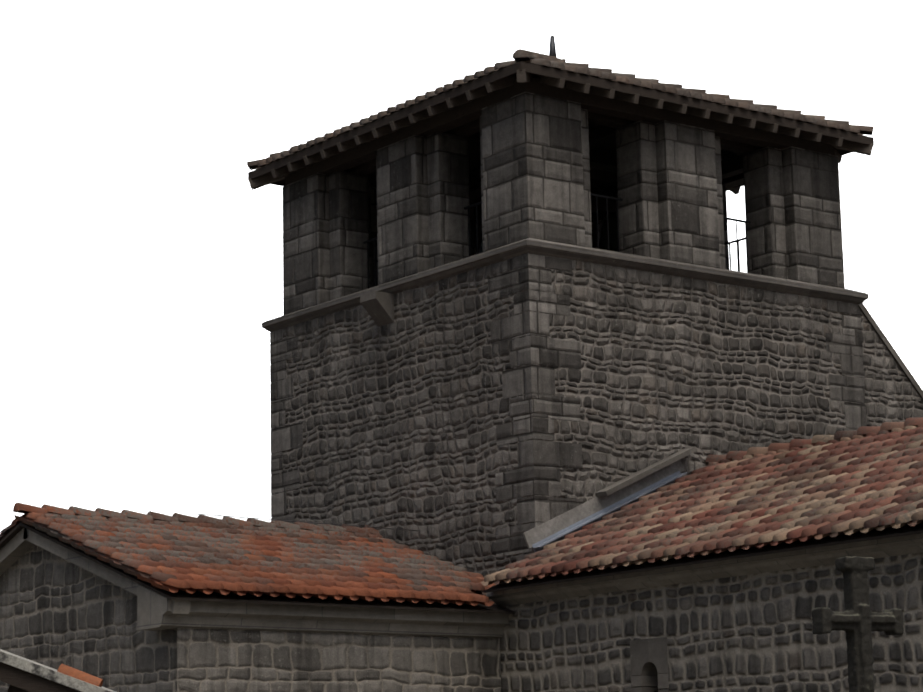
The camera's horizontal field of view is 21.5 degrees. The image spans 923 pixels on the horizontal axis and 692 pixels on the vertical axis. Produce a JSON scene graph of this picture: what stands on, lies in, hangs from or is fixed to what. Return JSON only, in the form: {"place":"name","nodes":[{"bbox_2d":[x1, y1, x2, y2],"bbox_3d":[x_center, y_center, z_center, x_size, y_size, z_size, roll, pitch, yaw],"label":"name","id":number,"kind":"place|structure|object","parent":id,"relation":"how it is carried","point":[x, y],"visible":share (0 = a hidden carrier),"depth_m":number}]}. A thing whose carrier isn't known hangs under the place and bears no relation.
{"place":"outdoors","nodes":[
{"label":"outdoors","id":0,"kind":"place"},
{"bbox_2d":[0,545,500,691],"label":"wing walls","id":1,"kind":"structure","parent":0,"point":[56,611],"depth_m":30.51},
{"bbox_2d":[0,528,508,638],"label":"wing cornice","id":2,"kind":"structure","parent":1,"relation":"attached to","point":[156,611],"depth_m":30.17},
{"bbox_2d":[0,522,514,613],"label":"wing roof boards","id":3,"kind":"object","parent":2,"relation":"on","point":[263,598],"visible":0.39,"depth_m":30.23},
{"bbox_2d":[0,502,495,606],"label":"wing roof tiles","id":4,"kind":"object","parent":3,"relation":"on","point":[177,552],"visible":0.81,"depth_m":31.54},
{"bbox_2d":[0,0,922,531],"label":"sky","id":5,"kind":"structure","parent":0,"point":[141,263]},
{"bbox_2d":[500,552,922,691],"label":"nave walls","id":6,"kind":"structure","parent":0,"point":[749,633],"depth_m":28.52},
{"bbox_2d":[630,637,668,691],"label":"window surround","id":7,"kind":"object","parent":6,"relation":"in","point":[649,664],"visible":0.6,"depth_m":29.62},
{"bbox_2d":[486,533,922,605],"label":"cornice","id":8,"kind":"structure","parent":6,"relation":"on","point":[874,549],"depth_m":28.59},
{"bbox_2d":[485,522,922,592],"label":"nave roof boards","id":9,"kind":"object","parent":8,"relation":"on","point":[859,536],"visible":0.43,"depth_m":28.34},
{"bbox_2d":[481,417,922,585],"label":"nave roof tiles","id":10,"kind":"object","parent":9,"relation":"on","point":[864,479],"visible":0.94,"depth_m":30.22},
{"bbox_2d":[532,471,686,552],"bbox_3d":[2.077,2.284,33.163,2.783,1.366,0.152,7,-14,-37],"label":"roof flashing","id":11,"kind":"object","parent":10,"relation":"on","point":[595,517],"visible":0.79,"depth_m":33.12},
{"bbox_2d":[812,556,903,691],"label":"stone cross","id":12,"kind":"object","parent":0,"point":[857,621],"visible":1,"depth_m":17.19},
{"bbox_2d":[860,310,922,425],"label":"buttress","id":13,"kind":"structure","parent":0,"point":[891,394],"depth_m":37.05},
{"bbox_2d":[858,303,922,399],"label":"sloped coping","id":14,"kind":"object","parent":13,"relation":"on","point":[890,348],"visible":0.2,"depth_m":37.22},
{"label":"tower belfry floor","id":15,"kind":"structure","parent":0,"visible":0},
{"bbox_2d":[282,92,844,314],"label":"stone pillars","id":16,"kind":"structure","parent":15,"relation":"on","point":[410,212],"depth_m":35.68},
{"bbox_2d":[364,193,750,288],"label":"tower belfry railings","id":17,"kind":"object","parent":16,"relation":"attached to","point":[737,240],"visible":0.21,"depth_m":36.59},
{"bbox_2d":[285,58,834,213],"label":"tower wall plates","id":18,"kind":"object","parent":16,"relation":"on","point":[611,115],"visible":0.25,"depth_m":36.21},
{"bbox_2d":[248,62,873,196],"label":"roof eaves","id":19,"kind":"object","parent":18,"relation":"on","point":[273,173],"visible":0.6,"depth_m":35.61},
{"bbox_2d":[277,73,845,194],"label":"tower roof boards","id":20,"kind":"object","parent":19,"relation":"on","point":[730,154],"depth_m":38.99},
{"bbox_2d":[247,49,873,169],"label":"tower roof tiles","id":21,"kind":"object","parent":20,"relation":"on","point":[535,58],"visible":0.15,"depth_m":35.81},
{"bbox_2d":[549,0,556,57],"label":"lightning rod","id":22,"kind":"object","parent":21,"relation":"on","point":[552,49],"visible":0.48,"depth_m":38.38},
{"label":"ground","id":23,"kind":"structure","parent":0,"visible":0},
{"bbox_2d":[270,253,864,659],"bbox_3d":[1.628,4.170,36.697,6.480,9.420,6.480,7,-14,-37],"label":"tower shaft","id":24,"kind":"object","parent":23,"relation":"on","point":[404,414],"visible":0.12,"depth_m":34.68},
{"bbox_2d":[198,514,419,530],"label":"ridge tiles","id":25,"kind":"object","parent":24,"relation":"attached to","point":[308,522],"visible":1,"depth_m":33.85},
{"bbox_2d":[360,291,393,326],"bbox_3d":[-1.238,-0.540,35.600,0.320,0.430,0.400,7,-14,-37],"label":"stone corbel","id":26,"kind":"object","parent":24,"relation":"attached to","point":[378,307],"visible":1,"depth_m":35.52},
{"bbox_2d":[262,238,868,331],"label":"cornice","id":27,"kind":"structure","parent":24,"relation":"on","point":[596,256],"depth_m":34.98},
{"bbox_2d":[270,253,866,561],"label":"corner quoins","id":28,"kind":"object","parent":24,"relation":"attached to","point":[532,480],"visible":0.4,"depth_m":33.13},
{"bbox_2d":[523,459,683,548],"bbox_3d":[1.978,2.123,33.232,2.928,1.444,0.030,7,-14,-37],"label":"nave mortar fillet","id":29,"kind":"object","parent":24,"relation":"attached to","point":[534,535],"visible":0.64,"depth_m":33.03},
{"bbox_2d":[595,446,696,496],"bbox_3d":[2.569,1.741,33.637,1.721,0.801,0.240,7,-14,-37],"label":"stone ledge","id":30,"kind":"object","parent":24,"relation":"attached to","point":[641,474],"visible":0.93,"depth_m":33.52},
{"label":"house wall","id":31,"kind":"object","parent":23,"relation":"on","visible":0},
{"bbox_2d":[0,649,115,691],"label":"roof edge","id":32,"kind":"object","parent":31,"relation":"attached to","point":[19,673],"visible":1,"depth_m":16.24},
{"bbox_2d":[57,664,102,686],"bbox_3d":[-2.571,2.223,16.379,0.300,0.164,0.120,-1,-11,1],"label":"roof tile","id":33,"kind":"object","parent":32,"relation":"on","point":[78,674],"visible":1,"depth_m":16.33}
]}

